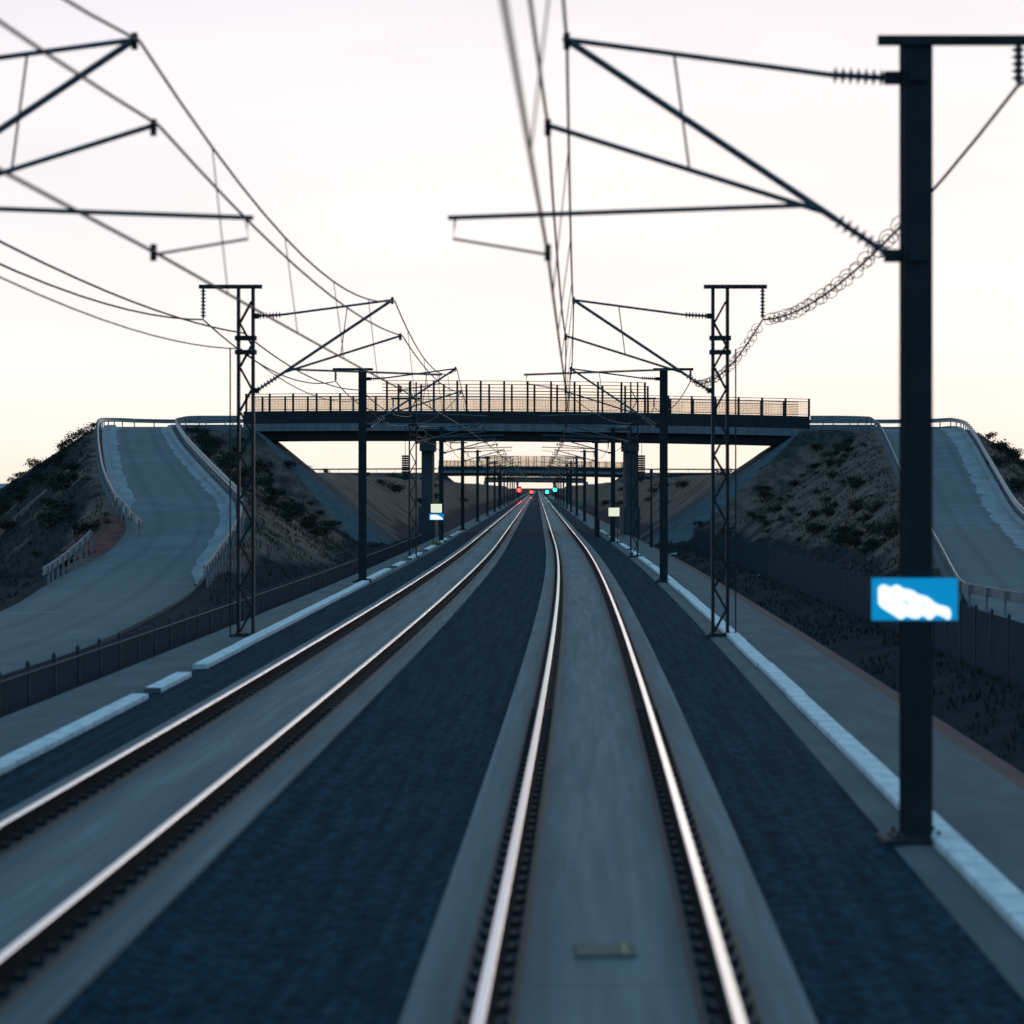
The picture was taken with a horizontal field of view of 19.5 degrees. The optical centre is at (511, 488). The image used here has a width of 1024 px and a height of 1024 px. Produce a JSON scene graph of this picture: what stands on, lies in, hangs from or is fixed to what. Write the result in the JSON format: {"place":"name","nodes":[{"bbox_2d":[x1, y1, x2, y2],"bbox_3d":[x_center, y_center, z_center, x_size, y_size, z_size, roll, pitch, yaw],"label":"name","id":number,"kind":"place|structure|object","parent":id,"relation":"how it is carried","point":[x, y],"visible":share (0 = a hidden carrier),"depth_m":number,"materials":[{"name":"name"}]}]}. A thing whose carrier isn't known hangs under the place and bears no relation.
{"place":"outdoors","nodes":[
{"label":"outdoors","id":0,"kind":"place"},
{"bbox_2d":[0,427,231,674],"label":"road","id":1,"kind":"structure","parent":0,"point":[130,580],"depth_m":111.79,"materials":[{"name":"grey asphalt"}]},
{"bbox_2d":[102,425,136,517],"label":"gutter","id":2,"kind":"object","parent":1,"relation":"on","point":[114,472],"visible":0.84,"depth_m":160.96,"materials":[{"name":"concrete"}]},
{"bbox_2d":[160,425,235,584],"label":"gutter","id":3,"kind":"object","parent":1,"relation":"on","point":[214,489],"visible":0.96,"depth_m":139.78,"materials":[{"name":"concrete"}]},
{"bbox_2d":[174,425,242,429],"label":"kerb","id":4,"kind":"structure","parent":1,"relation":"on","point":[220,427],"depth_m":214.90,"materials":[{"name":"concrete"}]},
{"bbox_2d":[0,492,529,757],"bbox_3d":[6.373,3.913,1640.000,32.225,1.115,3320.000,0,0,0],"label":"gravel path","id":5,"kind":"structure","parent":0,"point":[26,726],"depth_m":53.79,"materials":[{"name":"grey gravel"}]},
{"bbox_2d":[0,32,253,260],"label":"catenary mast","id":6,"kind":"object","parent":5,"relation":"on","point":[126,43],"visible":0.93,"depth_m":28.38,"materials":[{"name":"metal"}]},
{"bbox_2d":[0,276,439,443],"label":"return wire","id":7,"kind":"object","parent":6,"relation":"attached to","point":[9,281],"visible":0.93,"depth_m":53.36,"materials":[{"name":"black metal"}]},
{"bbox_2d":[0,20,461,423],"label":"overlap wire","id":8,"kind":"object","parent":6,"relation":"attached to","point":[49,55],"visible":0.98,"depth_m":29.45,"materials":[{"name":"black metal"}]},
{"bbox_2d":[0,240,508,474],"bbox_3d":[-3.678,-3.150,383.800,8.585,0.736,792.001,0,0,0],"label":"return wire","id":9,"kind":"object","parent":6,"relation":"attached to","point":[55,268],"visible":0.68,"depth_m":52.46,"materials":[{"name":"black metal"}]},
{"bbox_2d":[0,531,460,774],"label":"cable trough","id":10,"kind":"object","parent":5,"relation":"on","point":[23,754],"visible":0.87,"depth_m":49.05,"materials":[{"name":"concrete"}]},
{"bbox_2d":[199,285,441,636],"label":"catenary mast","id":11,"kind":"object","parent":5,"relation":"on","point":[251,350],"visible":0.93,"depth_m":67.59,"materials":[{"name":"metal"}]},
{"bbox_2d":[333,367,486,582],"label":"catenary mast","id":12,"kind":"object","parent":5,"relation":"on","point":[363,379],"visible":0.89,"depth_m":106.46,"materials":[{"name":"metal"}]},
{"bbox_2d":[429,503,442,544],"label":"track sign","id":13,"kind":"object","parent":5,"relation":"on","point":[436,508],"visible":0.82,"depth_m":175.93,"materials":[{"name":"metal"}]},
{"bbox_2d":[391,382,503,557],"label":"catenary mast","id":14,"kind":"object","parent":5,"relation":"on","point":[406,471],"visible":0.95,"depth_m":144.89,"materials":[{"name":"metal"}]},
{"bbox_2d":[63,0,522,473],"bbox_3d":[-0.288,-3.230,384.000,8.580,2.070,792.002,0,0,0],"label":"messenger wire","id":15,"kind":"object","parent":14,"relation":"attached to","point":[78,7],"visible":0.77,"depth_m":36.56,"materials":[{"name":"black metal"}]},
{"bbox_2d":[0,168,525,477],"bbox_3d":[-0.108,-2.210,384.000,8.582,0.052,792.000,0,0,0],"label":"contact wire","id":16,"kind":"object","parent":15,"relation":"hanging from","point":[47,195],"visible":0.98,"depth_m":29.09,"materials":[{"name":"grey metal"}]},
{"bbox_2d":[424,427,511,541],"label":"catenary mast","id":17,"kind":"object","parent":5,"relation":"on","point":[441,430],"visible":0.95,"depth_m":186.86,"materials":[{"name":"metal"}]},
{"bbox_2d":[0,263,502,472],"bbox_3d":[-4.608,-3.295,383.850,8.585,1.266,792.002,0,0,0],"label":"feeder wire","id":18,"kind":"object","parent":17,"relation":"hanging from","point":[46,283],"visible":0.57,"depth_m":58.72,"materials":[{"name":"black metal"}]},
{"bbox_2d":[449,441,514,529],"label":"catenary mast","id":19,"kind":"object","parent":5,"relation":"on","point":[462,485],"visible":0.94,"depth_m":239.86,"materials":[{"name":"metal"}]},
{"bbox_2d":[474,450,521,521],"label":"catenary mast","id":20,"kind":"object","parent":5,"relation":"on","point":[477,488],"visible":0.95,"depth_m":299.86,"materials":[{"name":"metal"}]},
{"bbox_2d":[479,457,523,515],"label":"catenary mast","id":21,"kind":"object","parent":5,"relation":"on","point":[487,488],"visible":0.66,"depth_m":359.86,"materials":[{"name":"metal"}]},
{"bbox_2d":[493,461,524,511],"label":"catenary mast","id":22,"kind":"object","parent":5,"relation":"on","point":[495,472],"visible":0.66,"depth_m":419.86,"materials":[{"name":"metal"}]},
{"bbox_2d":[493,464,526,508],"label":"catenary mast","id":23,"kind":"object","parent":5,"relation":"on","point":[499,465],"visible":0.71,"depth_m":479.86,"materials":[{"name":"metal"}]},
{"bbox_2d":[502,468,525,506],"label":"catenary mast","id":24,"kind":"object","parent":5,"relation":"on","point":[504,485],"visible":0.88,"depth_m":539.86,"materials":[{"name":"metal"}]},
{"bbox_2d":[0,428,1023,773],"bbox_3d":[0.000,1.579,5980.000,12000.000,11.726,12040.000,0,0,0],"label":"ground","id":25,"kind":"structure","parent":0,"point":[334,495],"depth_m":174.91,"materials":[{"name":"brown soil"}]},
{"bbox_2d":[0,499,14,514],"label":"shrub","id":26,"kind":"object","parent":25,"relation":"on","point":[4,505],"visible":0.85,"depth_m":187.51,"materials":[{"name":"green plant"}]},
{"bbox_2d":[0,518,18,528],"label":"shrub","id":27,"kind":"object","parent":25,"relation":"on","point":[9,524],"visible":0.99,"depth_m":166.41,"materials":[{"name":"green plant"}]},
{"bbox_2d":[3,491,27,502],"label":"shrub","id":28,"kind":"object","parent":25,"relation":"on","point":[20,497],"visible":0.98,"depth_m":184.48,"materials":[{"name":"green plant"}]},
{"bbox_2d":[23,457,43,469],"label":"shrub","id":29,"kind":"object","parent":25,"relation":"on","point":[36,463],"visible":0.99,"depth_m":211.26,"materials":[{"name":"green plant"}]},
{"bbox_2d":[27,471,50,485],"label":"shrub","id":30,"kind":"object","parent":25,"relation":"on","point":[38,476],"visible":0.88,"depth_m":184.34,"materials":[{"name":"green plant"}]},
{"bbox_2d":[36,510,62,528],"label":"shrub","id":31,"kind":"object","parent":25,"relation":"on","point":[50,519],"visible":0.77,"depth_m":145.02,"materials":[{"name":"green plant"}]},
{"bbox_2d":[35,496,64,510],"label":"shrub","id":32,"kind":"object","parent":25,"relation":"on","point":[51,503],"visible":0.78,"depth_m":154.01,"materials":[{"name":"green plant"}]},
{"bbox_2d":[46,471,79,489],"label":"shrub","id":33,"kind":"object","parent":25,"relation":"on","point":[59,479],"visible":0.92,"depth_m":162.21,"materials":[{"name":"green plant"}]},
{"bbox_2d":[51,458,80,472],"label":"shrub","id":34,"kind":"object","parent":25,"relation":"on","point":[71,465],"visible":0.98,"depth_m":169.67,"materials":[{"name":"green plant"}]},
{"bbox_2d":[55,440,76,451],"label":"shrub","id":35,"kind":"object","parent":25,"relation":"on","point":[64,444],"visible":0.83,"depth_m":199.41,"materials":[{"name":"green plant"}]},
{"bbox_2d":[54,511,78,522],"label":"shrub","id":36,"kind":"object","parent":25,"relation":"on","point":[70,518],"visible":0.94,"depth_m":139.46,"materials":[{"name":"green plant"}]},
{"bbox_2d":[41,530,92,584],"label":"guard rail","id":37,"kind":"object","parent":25,"relation":"on","point":[65,556],"visible":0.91,"depth_m":114.22,"materials":[{"name":"metal"}]},
{"bbox_2d":[64,431,86,442],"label":"shrub","id":38,"kind":"object","parent":25,"relation":"on","point":[78,435],"visible":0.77,"depth_m":200.08,"materials":[{"name":"green plant"}]},
{"bbox_2d":[67,518,100,540],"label":"shrub","id":39,"kind":"object","parent":25,"relation":"on","point":[77,527],"visible":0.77,"depth_m":131.36,"materials":[{"name":"green plant"}]},
{"bbox_2d":[96,418,242,535],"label":"guard rail","id":40,"kind":"object","parent":25,"relation":"on","point":[111,495],"visible":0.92,"depth_m":154.82,"materials":[{"name":"metal"}]},
{"bbox_2d":[197,438,218,447],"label":"shrub","id":41,"kind":"object","parent":25,"relation":"on","point":[207,442],"visible":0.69,"depth_m":189.04,"materials":[{"name":"green plant"}]},
{"bbox_2d":[175,416,244,587],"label":"guard rail","id":42,"kind":"object","parent":25,"relation":"on","point":[186,440],"visible":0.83,"depth_m":147.88,"materials":[{"name":"metal"}]},
{"bbox_2d":[0,532,420,717],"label":"palisade fence","id":43,"kind":"object","parent":25,"relation":"on","point":[28,685],"visible":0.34,"depth_m":64.06,"materials":[{"name":"metal"}]},
{"bbox_2d":[255,455,275,470],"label":"shrub","id":44,"kind":"object","parent":25,"relation":"on","point":[261,464],"visible":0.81,"depth_m":209.90,"materials":[{"name":"green plant"}]},
{"bbox_2d":[264,487,284,496],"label":"shrub","id":45,"kind":"object","parent":25,"relation":"on","point":[275,492],"visible":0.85,"depth_m":183.50,"materials":[{"name":"green plant"}]},
{"bbox_2d":[278,509,304,520],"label":"shrub","id":46,"kind":"object","parent":25,"relation":"on","point":[285,514],"visible":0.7,"depth_m":154.29,"materials":[{"name":"green plant"}]},
{"bbox_2d":[283,502,311,518],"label":"shrub","id":47,"kind":"object","parent":25,"relation":"on","point":[291,507],"visible":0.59,"depth_m":169.35,"materials":[{"name":"green plant"}]},
{"bbox_2d":[299,516,324,528],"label":"shrub","id":48,"kind":"object","parent":25,"relation":"on","point":[309,523],"visible":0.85,"depth_m":160.70,"materials":[{"name":"green plant"}]},
{"bbox_2d":[313,468,436,474],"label":"guard rail","id":49,"kind":"object","parent":25,"relation":"on","point":[376,469],"visible":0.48,"depth_m":635.98,"materials":[{"name":"metal"}]},
{"bbox_2d":[386,482,405,494],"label":"shrub","id":50,"kind":"object","parent":25,"relation":"on","point":[394,488],"visible":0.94,"depth_m":324.03,"materials":[{"name":"green plant"}]},
{"bbox_2d":[0,491,1023,1023],"bbox_3d":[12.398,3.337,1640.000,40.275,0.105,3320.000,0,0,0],"label":"ballast bed","id":51,"kind":"object","parent":25,"relation":"on","point":[314,893],"visible":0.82,"depth_m":27.59,"materials":[{"name":"grey gravel"}]},
{"bbox_2d":[0,491,535,1023],"bbox_3d":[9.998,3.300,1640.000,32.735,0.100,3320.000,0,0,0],"label":"track slab","id":52,"kind":"structure","parent":51,"relation":"on","point":[46,873],"depth_m":31.27,"materials":[{"name":"concrete"}]},
{"bbox_2d":[0,491,533,859],"bbox_3d":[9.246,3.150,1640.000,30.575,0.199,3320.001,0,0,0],"label":"rail","id":53,"kind":"object","parent":52,"relation":"on","point":[21,828],"visible":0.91,"depth_m":37.54,"materials":[{"name":"metal"}]},
{"bbox_2d":[0,492,534,1013],"bbox_3d":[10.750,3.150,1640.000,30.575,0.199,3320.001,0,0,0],"label":"rail","id":54,"kind":"object","parent":52,"relation":"on","point":[36,952],"visible":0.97,"depth_m":26.80,"materials":[{"name":"metal"}]},
{"bbox_2d":[594,519,599,536],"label":"bollard","id":55,"kind":"object","parent":51,"relation":"on","point":[596,527],"visible":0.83,"depth_m":204.86,"materials":[{"name":"metal"}]},
{"bbox_2d":[399,491,816,1023],"bbox_3d":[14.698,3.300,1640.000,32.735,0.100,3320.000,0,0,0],"label":"track slab","id":56,"kind":"structure","parent":51,"relation":"on","point":[602,877],"depth_m":25.79,"materials":[{"name":"concrete"}]},
{"bbox_2d":[451,491,564,1023],"bbox_3d":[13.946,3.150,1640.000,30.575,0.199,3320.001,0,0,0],"label":"rail","id":57,"kind":"object","parent":56,"relation":"on","point":[490,987],"visible":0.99,"depth_m":24.99,"materials":[{"name":"metal"}]},
{"bbox_2d":[573,943,637,957],"bbox_3d":[0.650,3.233,20.900,0.440,0.027,0.520,0,0,0],"label":"balise","id":58,"kind":"object","parent":56,"relation":"on","point":[623,950],"visible":1,"depth_m":20.80,"materials":[{"name":"grey plastic"}]},
{"bbox_2d":[540,492,764,1023],"bbox_3d":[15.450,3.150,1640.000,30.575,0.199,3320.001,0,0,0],"label":"rail","id":59,"kind":"object","parent":56,"relation":"on","point":[722,987],"visible":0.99,"depth_m":24.99,"materials":[{"name":"metal"}]},
{"bbox_2d":[243,380,809,543],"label":"road overpass","id":60,"kind":"object","parent":25,"relation":"on","point":[691,427],"visible":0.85,"depth_m":215.23,"materials":[{"name":"concrete"}]},
{"bbox_2d":[437,456,622,506],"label":"road overpass","id":61,"kind":"object","parent":25,"relation":"on","point":[470,470],"visible":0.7,"depth_m":636.23,"materials":[{"name":"concrete"}]},
{"bbox_2d":[484,476,587,497],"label":"road overpass","id":62,"kind":"object","parent":25,"relation":"on","point":[536,479],"visible":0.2,"depth_m":1196.14,"materials":[{"name":"concrete"}]},
{"bbox_2d":[669,478,689,488],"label":"shrub","id":63,"kind":"object","parent":25,"relation":"on","point":[683,483],"visible":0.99,"depth_m":290.85,"materials":[{"name":"green plant"}]},
{"bbox_2d":[757,490,774,499],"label":"shrub","id":64,"kind":"object","parent":25,"relation":"on","point":[764,494],"visible":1,"depth_m":207.01,"materials":[{"name":"green plant"}]},
{"bbox_2d":[806,523,828,533],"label":"shrub","id":65,"kind":"object","parent":25,"relation":"on","point":[816,529],"visible":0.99,"depth_m":169.39,"materials":[{"name":"green plant"}]},
{"bbox_2d":[837,523,855,534],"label":"shrub","id":66,"kind":"object","parent":25,"relation":"on","point":[844,529],"visible":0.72,"depth_m":158.49,"materials":[{"name":"green plant"}]},
{"bbox_2d":[840,534,861,547],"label":"shrub","id":67,"kind":"object","parent":25,"relation":"on","point":[855,541],"visible":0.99,"depth_m":149.84,"materials":[{"name":"green plant"}]},
{"bbox_2d":[843,473,864,489],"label":"shrub","id":68,"kind":"object","parent":25,"relation":"on","point":[854,483],"visible":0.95,"depth_m":180.05,"materials":[{"name":"green plant"}]},
{"bbox_2d":[847,497,866,510],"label":"shrub","id":69,"kind":"object","parent":25,"relation":"on","point":[856,501],"visible":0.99,"depth_m":167.91,"materials":[{"name":"green plant"}]},
{"bbox_2d":[693,527,1023,691],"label":"palisade fence","id":70,"kind":"object","parent":25,"relation":"on","point":[991,644],"visible":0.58,"depth_m":88.94,"materials":[{"name":"metal"}]},
{"bbox_2d":[850,513,874,523],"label":"shrub","id":71,"kind":"object","parent":25,"relation":"on","point":[867,517],"visible":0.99,"depth_m":159.45,"materials":[{"name":"green plant"}]},
{"bbox_2d":[859,538,885,550],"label":"shrub","id":72,"kind":"object","parent":25,"relation":"on","point":[870,544],"visible":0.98,"depth_m":140.07,"materials":[{"name":"green plant"}]},
{"bbox_2d":[863,521,881,533],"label":"shrub","id":73,"kind":"object","parent":25,"relation":"on","point":[873,526],"visible":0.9,"depth_m":151.72,"materials":[{"name":"green plant"}]},
{"bbox_2d":[876,522,898,541],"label":"shrub","id":74,"kind":"object","parent":25,"relation":"on","point":[888,528],"visible":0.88,"depth_m":141.60,"materials":[{"name":"green plant"}]},
{"bbox_2d":[810,416,1023,614],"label":"guard rail","id":75,"kind":"object","parent":25,"relation":"on","point":[945,566],"visible":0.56,"depth_m":105.14,"materials":[{"name":"metal"}]},
{"bbox_2d":[810,418,1023,520],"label":"guard rail","id":76,"kind":"object","parent":25,"relation":"on","point":[1012,499],"visible":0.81,"depth_m":193.41,"materials":[{"name":"metal"}]},
{"bbox_2d":[982,437,1008,452],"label":"shrub","id":77,"kind":"object","parent":25,"relation":"on","point":[998,446],"visible":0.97,"depth_m":196.48,"materials":[{"name":"green plant"}]},
{"bbox_2d":[984,456,1017,466],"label":"shrub","id":78,"kind":"object","parent":25,"relation":"on","point":[997,460],"visible":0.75,"depth_m":183.79,"materials":[{"name":"green plant"}]},
{"bbox_2d":[998,449,1023,461],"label":"shrub","id":79,"kind":"object","parent":25,"relation":"on","point":[1013,454],"visible":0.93,"depth_m":191.25,"materials":[{"name":"green plant"}]},
{"bbox_2d":[999,477,1023,493],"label":"shrub","id":80,"kind":"object","parent":25,"relation":"on","point":[1011,484],"visible":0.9,"depth_m":166.40,"materials":[{"name":"green plant"}]},
{"bbox_2d":[0,0,1023,487],"label":"sky","id":81,"kind":"structure","parent":0,"point":[357,127],"materials":[{"name":"white"}]},
{"bbox_2d":[542,491,1023,998],"bbox_3d":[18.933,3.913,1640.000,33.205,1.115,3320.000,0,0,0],"label":"gravel path","id":82,"kind":"structure","parent":0,"point":[978,798],"depth_m":37.90,"materials":[{"name":"grey stone"}]},
{"bbox_2d":[540,469,561,504],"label":"catenary mast","id":83,"kind":"object","parent":82,"relation":"on","point":[560,473],"visible":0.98,"depth_m":599.86,"materials":[{"name":"metal"}]},
{"bbox_2d":[540,464,572,508],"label":"catenary mast","id":84,"kind":"object","parent":82,"relation":"on","point":[566,465],"visible":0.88,"depth_m":479.86,"materials":[{"name":"metal"}]},
{"bbox_2d":[541,461,572,511],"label":"catenary mast","id":85,"kind":"object","parent":82,"relation":"on","point":[570,472],"visible":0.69,"depth_m":419.86,"materials":[{"name":"metal"}]},
{"bbox_2d":[540,456,578,515],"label":"catenary mast","id":86,"kind":"object","parent":82,"relation":"on","point":[576,487],"visible":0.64,"depth_m":359.86,"materials":[{"name":"metal"}]},
{"bbox_2d":[540,450,587,521],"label":"catenary mast","id":87,"kind":"object","parent":82,"relation":"on","point":[584,487],"visible":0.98,"depth_m":299.86,"materials":[{"name":"metal"}]},
{"bbox_2d":[544,443,608,529],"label":"catenary mast","id":88,"kind":"object","parent":82,"relation":"on","point":[596,481],"visible":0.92,"depth_m":239.86,"materials":[{"name":"metal"}]},
{"bbox_2d":[543,428,629,541],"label":"catenary mast","id":89,"kind":"object","parent":82,"relation":"on","point":[612,441],"visible":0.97,"depth_m":186.86,"materials":[{"name":"metal"}]},
{"bbox_2d":[565,80,1023,472],"bbox_3d":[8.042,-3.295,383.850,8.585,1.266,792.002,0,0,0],"label":"feeder wire","id":90,"kind":"object","parent":89,"relation":"hanging from","point":[974,140],"visible":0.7,"depth_m":47.98,"materials":[{"name":"black metal"}]},
{"bbox_2d":[543,382,655,557],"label":"catenary mast","id":91,"kind":"object","parent":82,"relation":"on","point":[640,470],"visible":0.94,"depth_m":144.89,"materials":[{"name":"metal"}]},
{"bbox_2d":[609,507,618,543],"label":"track sign","id":92,"kind":"object","parent":82,"relation":"on","point":[613,511],"visible":0.66,"depth_m":179.93,"materials":[{"name":"metal"}]},
{"bbox_2d":[539,367,692,582],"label":"catenary mast","id":93,"kind":"object","parent":82,"relation":"on","point":[663,380],"visible":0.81,"depth_m":106.46,"materials":[{"name":"metal"}]},
{"bbox_2d":[524,285,766,637],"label":"catenary mast","id":94,"kind":"object","parent":82,"relation":"on","point":[713,338],"visible":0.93,"depth_m":67.59,"materials":[{"name":"metal"}]},
{"bbox_2d":[650,469,652,547],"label":"post","id":95,"kind":"object","parent":82,"relation":"on","point":[651,527],"visible":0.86,"depth_m":169.95,"materials":[{"name":"metal"}]},
{"bbox_2d":[448,32,1023,846],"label":"catenary mast","id":96,"kind":"object","parent":82,"relation":"on","point":[916,598],"visible":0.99,"depth_m":28.26,"materials":[{"name":"metal"}]},
{"bbox_2d":[531,0,573,474],"bbox_3d":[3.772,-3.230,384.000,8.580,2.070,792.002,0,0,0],"label":"messenger wire","id":97,"kind":"object","parent":96,"relation":"attached to","point":[567,96],"visible":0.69,"depth_m":34.01,"materials":[{"name":"grey metal"}]},
{"bbox_2d":[500,0,565,475],"bbox_3d":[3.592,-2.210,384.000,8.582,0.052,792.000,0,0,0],"label":"contact wire","id":98,"kind":"object","parent":97,"relation":"hanging from","point":[508,29],"visible":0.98,"depth_m":18.86,"materials":[{"name":"grey metal"}]},
{"bbox_2d":[528,0,631,423],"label":"overlap wire","id":99,"kind":"object","parent":96,"relation":"attached to","point":[532,18],"visible":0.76,"depth_m":29.51,"materials":[{"name":"black metal"}]},
{"bbox_2d":[600,530,1023,937],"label":"cable trough","id":100,"kind":"object","parent":82,"relation":"on","point":[996,889],"visible":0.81,"depth_m":34.03,"materials":[{"name":"concrete"}]},
{"bbox_2d":[876,428,1023,622],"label":"road","id":101,"kind":"structure","parent":0,"point":[978,545],"depth_m":133.24,"materials":[{"name":"grey asphalt"}]},
{"bbox_2d":[810,425,875,429],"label":"kerb","id":102,"kind":"structure","parent":101,"relation":"on","point":[835,427],"depth_m":214.90,"materials":[{"name":"concrete"}]},
{"bbox_2d":[940,426,1023,549],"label":"gutter","id":103,"kind":"object","parent":101,"relation":"on","point":[1004,515],"visible":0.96,"depth_m":165.26,"materials":[{"name":"concrete"}]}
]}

